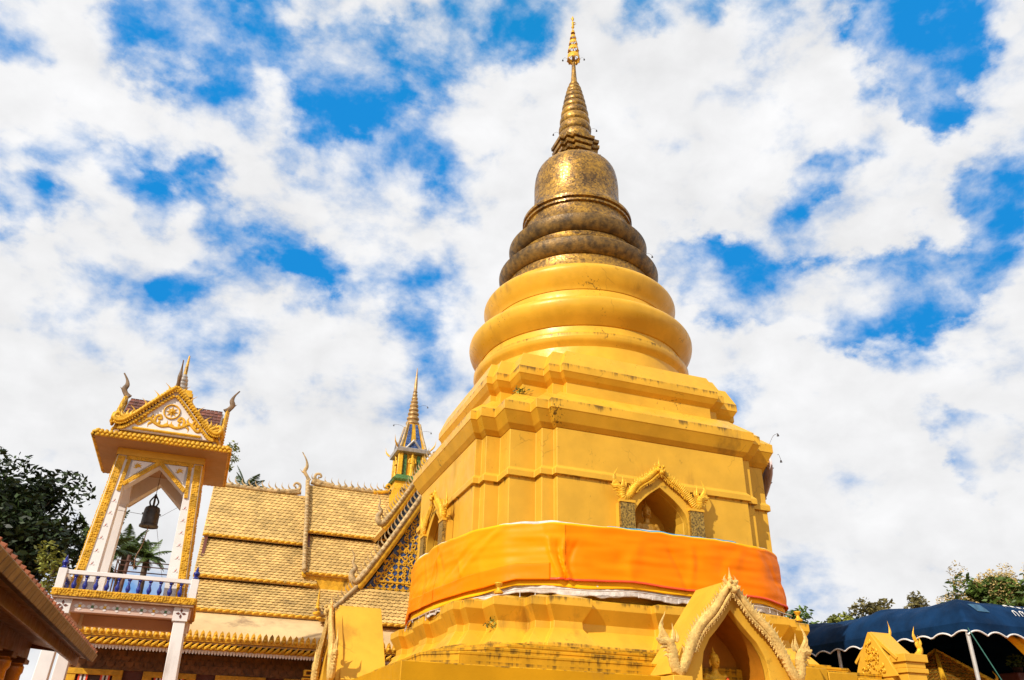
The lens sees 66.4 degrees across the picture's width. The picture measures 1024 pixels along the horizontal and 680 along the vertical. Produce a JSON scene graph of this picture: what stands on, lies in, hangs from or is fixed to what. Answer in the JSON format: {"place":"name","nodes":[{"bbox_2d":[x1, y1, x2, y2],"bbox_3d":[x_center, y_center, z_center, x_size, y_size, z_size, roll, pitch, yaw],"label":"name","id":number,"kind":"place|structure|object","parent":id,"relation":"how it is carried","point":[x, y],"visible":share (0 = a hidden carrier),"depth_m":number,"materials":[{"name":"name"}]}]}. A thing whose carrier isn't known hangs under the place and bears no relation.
{"place":"outdoors","nodes":[
{"label":"outdoors","id":0,"kind":"place"},
{"bbox_2d":[0,537,97,679],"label":"pavilion","id":1,"kind":"structure","parent":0,"point":[33,615],"depth_m":9.83,"materials":[{"name":"brown wood"}]},
{"bbox_2d":[65,368,435,679],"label":"temple hall","id":2,"kind":"structure","parent":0,"point":[278,567],"depth_m":27.63,"materials":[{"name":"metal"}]},
{"bbox_2d":[0,0,1023,679],"label":"sky","id":3,"kind":"structure","parent":0,"point":[316,205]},
{"label":"courtyard","id":4,"kind":"structure","parent":0,"visible":0},
{"bbox_2d":[0,446,95,592],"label":"leafy tree","id":5,"kind":"object","parent":4,"relation":"on","point":[27,523],"visible":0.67,"depth_m":29.02,"materials":[{"name":"green plant"}]},
{"bbox_2d":[34,540,70,594],"bbox_3d":[-13.103,8.760,20.920,1.201,6.786,1.027,-24,-37,39],"label":"sapling","id":6,"kind":"object","parent":4,"relation":"on","point":[44,556],"visible":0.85,"depth_m":22.12,"materials":[{"name":"green plant"}]},
{"bbox_2d":[70,510,140,580],"bbox_3d":[-17.240,11.721,30.672,3.430,10.532,3.590,11,-29,-18],"label":"palm tree","id":7,"kind":"object","parent":4,"relation":"on","point":[121,543],"visible":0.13,"depth_m":32.77,"materials":[{"name":"green plant"}]},
{"bbox_2d":[113,524,157,591],"bbox_3d":[-17.708,13.434,34.057,2.386,10.663,2.900,11,-29,-18],"label":"palm tree","id":8,"kind":"object","parent":4,"relation":"on","point":[129,530],"visible":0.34,"depth_m":35.92,"materials":[{"name":"green plant"}]},
{"bbox_2d":[31,356,239,679],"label":"bell tower","id":9,"kind":"structure","parent":4,"relation":"on","point":[174,435],"depth_m":19.18,"materials":[{"name":"white paint"}]},
{"bbox_2d":[109,555,168,591],"bbox_3d":[-9.147,5.992,19.308,1.271,1.172,0.636,11,-29,-18],"label":"iron frame","id":10,"kind":"object","parent":9,"relation":"on","point":[125,570],"visible":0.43,"depth_m":19.15,"materials":[{"name":"grey metal"}]},
{"bbox_2d":[133,472,161,569],"bbox_3d":[-9.102,4.500,19.682,0.452,2.521,0.450,11,-29,-18],"label":"temple bell","id":11,"kind":"object","parent":9,"relation":"hanging from","point":[150,516],"visible":1,"depth_m":19.59,"materials":[{"name":"brown metal"}]},
{"bbox_2d":[126,538,171,593],"bbox_3d":[-16.716,13.574,33.796,1.859,10.215,1.730,5,-28,-6],"label":"palm tree","id":12,"kind":"object","parent":4,"relation":"on","point":[149,556],"visible":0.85,"depth_m":35.58,"materials":[{"name":"green plant"}]},
{"bbox_2d":[227,440,240,471],"bbox_3d":[-14.467,12.021,36.298,1.165,15.404,1.405,11,-29,-18],"label":"feathery tree","id":13,"kind":"object","parent":4,"relation":"on","point":[233,455],"visible":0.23,"depth_m":39.69,"materials":[{"name":"green plant"}]},
{"bbox_2d":[235,465,264,487],"bbox_3d":[-13.153,12.595,35.940,2.204,14.111,2.244,11,-29,-18],"label":"palm tree","id":14,"kind":"object","parent":4,"relation":"on","point":[253,480],"visible":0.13,"depth_m":38.64,"materials":[{"name":"green plant"}]},
{"bbox_2d":[301,670,318,679],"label":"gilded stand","id":15,"kind":"object","parent":4,"relation":"on","point":[304,673],"visible":0.54,"depth_m":22.90,"materials":[{"name":"gold tile"}]},
{"bbox_2d":[310,594,384,679],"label":"niche shrine","id":16,"kind":"object","parent":4,"relation":"on","point":[354,648],"visible":1,"depth_m":18.15,"materials":[{"name":"gold paint"}]},
{"bbox_2d":[352,643,886,679],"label":"terrace","id":17,"kind":"structure","parent":4,"relation":"on","point":[507,661],"depth_m":14.08,"materials":[{"name":"gold paint"}]},
{"bbox_2d":[389,55,819,664],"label":"chedi","id":18,"kind":"structure","parent":17,"relation":"on","point":[619,415],"depth_m":19.72,"materials":[{"name":"gold metal"}]},
{"bbox_2d":[483,616,496,627],"bbox_3d":[-0.368,5.902,16.344,0.482,0.327,0.389,11,-29,-18],"label":"weed","id":19,"kind":"object","parent":18,"relation":"attached to","point":[489,623],"visible":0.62,"depth_m":16.28,"materials":[{"name":"yellow plant"}]},
{"bbox_2d":[512,385,532,394],"bbox_3d":[0.214,1.332,19.666,0.487,0.310,0.502,19,-33,-30],"label":"weed","id":20,"kind":"object","parent":18,"relation":"on","point":[518,391],"visible":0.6,"depth_m":19.56,"materials":[{"name":"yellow plant"}]},
{"bbox_2d":[567,16,579,64],"bbox_3d":[2.438,-12.017,31.213,0.539,2.620,0.523,11,-29,-18],"label":"finial","id":21,"kind":"object","parent":18,"relation":"on","point":[573,46],"visible":0.98,"depth_m":30.91,"materials":[{"name":"gold metal"}]},
{"bbox_2d":[408,579,784,627],"bbox_3d":[1.939,7.407,20.879,8.986,0.610,8.966,11,-29,-18],"label":"yellow cloth","id":22,"kind":"object","parent":18,"relation":"on","point":[559,582],"visible":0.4,"depth_m":16.98,"materials":[{"name":"yellow fabric"}]},
{"bbox_2d":[405,520,788,625],"bbox_3d":[1.958,6.898,21.145,9.116,1.458,9.086,11,-29,-18],"label":"orange cloth","id":23,"kind":"object","parent":18,"relation":"attached to","point":[477,559],"visible":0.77,"depth_m":17.39,"materials":[{"name":"orange fabric"}]},
{"bbox_2d":[404,580,792,628],"bbox_3d":[1.940,7.522,20.827,9.132,0.766,9.128,11,-29,-18],"label":"white netting","id":24,"kind":"object","parent":18,"relation":"hanging from","point":[649,595],"visible":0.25,"depth_m":16.79,"materials":[{"name":"white fabric"}]},
{"bbox_2d":[636,501,660,530],"bbox_3d":[3.158,4.422,18.259,1.030,1.386,0.896,11,-29,-18],"label":"buddha statue","id":25,"kind":"object","parent":18,"relation":"attached to","point":[646,524],"visible":0.27,"depth_m":18.29,"materials":[{"name":"brown metal"}]},
{"bbox_2d":[762,457,773,498],"bbox_3d":[6.859,4.223,21.868,0.349,1.476,1.902,11,-29,-18],"label":"curved panel","id":26,"kind":"object","parent":18,"relation":"attached to","point":[767,475],"visible":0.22,"depth_m":21.40,"materials":[{"name":"metal"}]},
{"bbox_2d":[795,666,878,679],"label":"parapet wall","id":27,"kind":"structure","parent":17,"relation":"on","point":[817,673],"depth_m":15.74,"materials":[{"name":"gold paint"}]},
{"bbox_2d":[855,622,928,679],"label":"stair pier","id":28,"kind":"structure","parent":17,"relation":"on","point":[887,656],"depth_m":17.18,"materials":[{"name":"paint"}]},
{"bbox_2d":[651,571,811,679],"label":"niche shrine","id":29,"kind":"object","parent":4,"relation":"on","point":[730,624],"visible":1,"depth_m":14.99,"materials":[{"name":"gold paint"}]},
{"bbox_2d":[703,646,728,679],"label":"buddha statue","id":30,"kind":"object","parent":29,"relation":"in","point":[714,661],"visible":0.97,"depth_m":14.88,"materials":[{"name":"gold metal"}]},
{"bbox_2d":[784,605,821,623],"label":"tree","id":31,"kind":"object","parent":4,"relation":"on","point":[805,616],"visible":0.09,"depth_m":40.06,"materials":[{"name":"green plant"}]},
{"bbox_2d":[821,611,853,622],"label":"tree","id":32,"kind":"object","parent":4,"relation":"on","point":[837,618],"visible":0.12,"depth_m":39.94,"materials":[{"name":"green plant"}]},
{"bbox_2d":[847,597,894,616],"bbox_3d":[18.095,17.011,37.484,2.396,9.204,2.280,11,-29,-18],"label":"bushy tree","id":33,"kind":"object","parent":4,"relation":"on","point":[869,608],"visible":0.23,"depth_m":39.47,"materials":[{"name":"green plant"}]},
{"bbox_2d":[807,599,1023,679],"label":"marquee","id":34,"kind":"object","parent":4,"relation":"on","point":[969,633],"visible":0.42,"depth_m":22.01,"materials":[{"name":"blue fabric"}]},
{"bbox_2d":[1001,635,1023,654],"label":"yellow drape","id":35,"kind":"object","parent":34,"relation":"hanging from","point":[1017,642],"visible":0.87,"depth_m":19.79,"materials":[{"name":"yellow fabric"}]},
{"bbox_2d":[903,590,930,608],"bbox_3d":[20.162,16.734,37.010,1.608,9.308,1.703,-11,-30,22],"label":"bushy tree","id":36,"kind":"object","parent":4,"relation":"on","point":[919,601],"visible":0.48,"depth_m":38.71,"materials":[{"name":"green plant"}]},
{"bbox_2d":[925,649,997,679],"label":"gilded kiosk","id":37,"kind":"object","parent":4,"relation":"on","point":[939,665],"visible":0.71,"depth_m":20.35,"materials":[{"name":"gold tile"}]},
{"bbox_2d":[936,560,1023,606],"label":"flowering tree","id":38,"kind":"object","parent":4,"relation":"on","point":[1000,589],"visible":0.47,"depth_m":35.88,"materials":[{"name":"green plant"}]},
{"bbox_2d":[999,672,1023,679],"bbox_3d":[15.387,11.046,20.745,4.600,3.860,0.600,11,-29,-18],"label":"planter","id":39,"kind":"object","parent":4,"relation":"on","point":[1013,676],"visible":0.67,"depth_m":20.81,"materials":[{"name":"red paint"}]},
{"bbox_2d":[1005,654,1023,671],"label":"pot plant","id":40,"kind":"object","parent":39,"relation":"in","point":[1016,668],"visible":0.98,"depth_m":21.17,"materials":[{"name":"green plant"}]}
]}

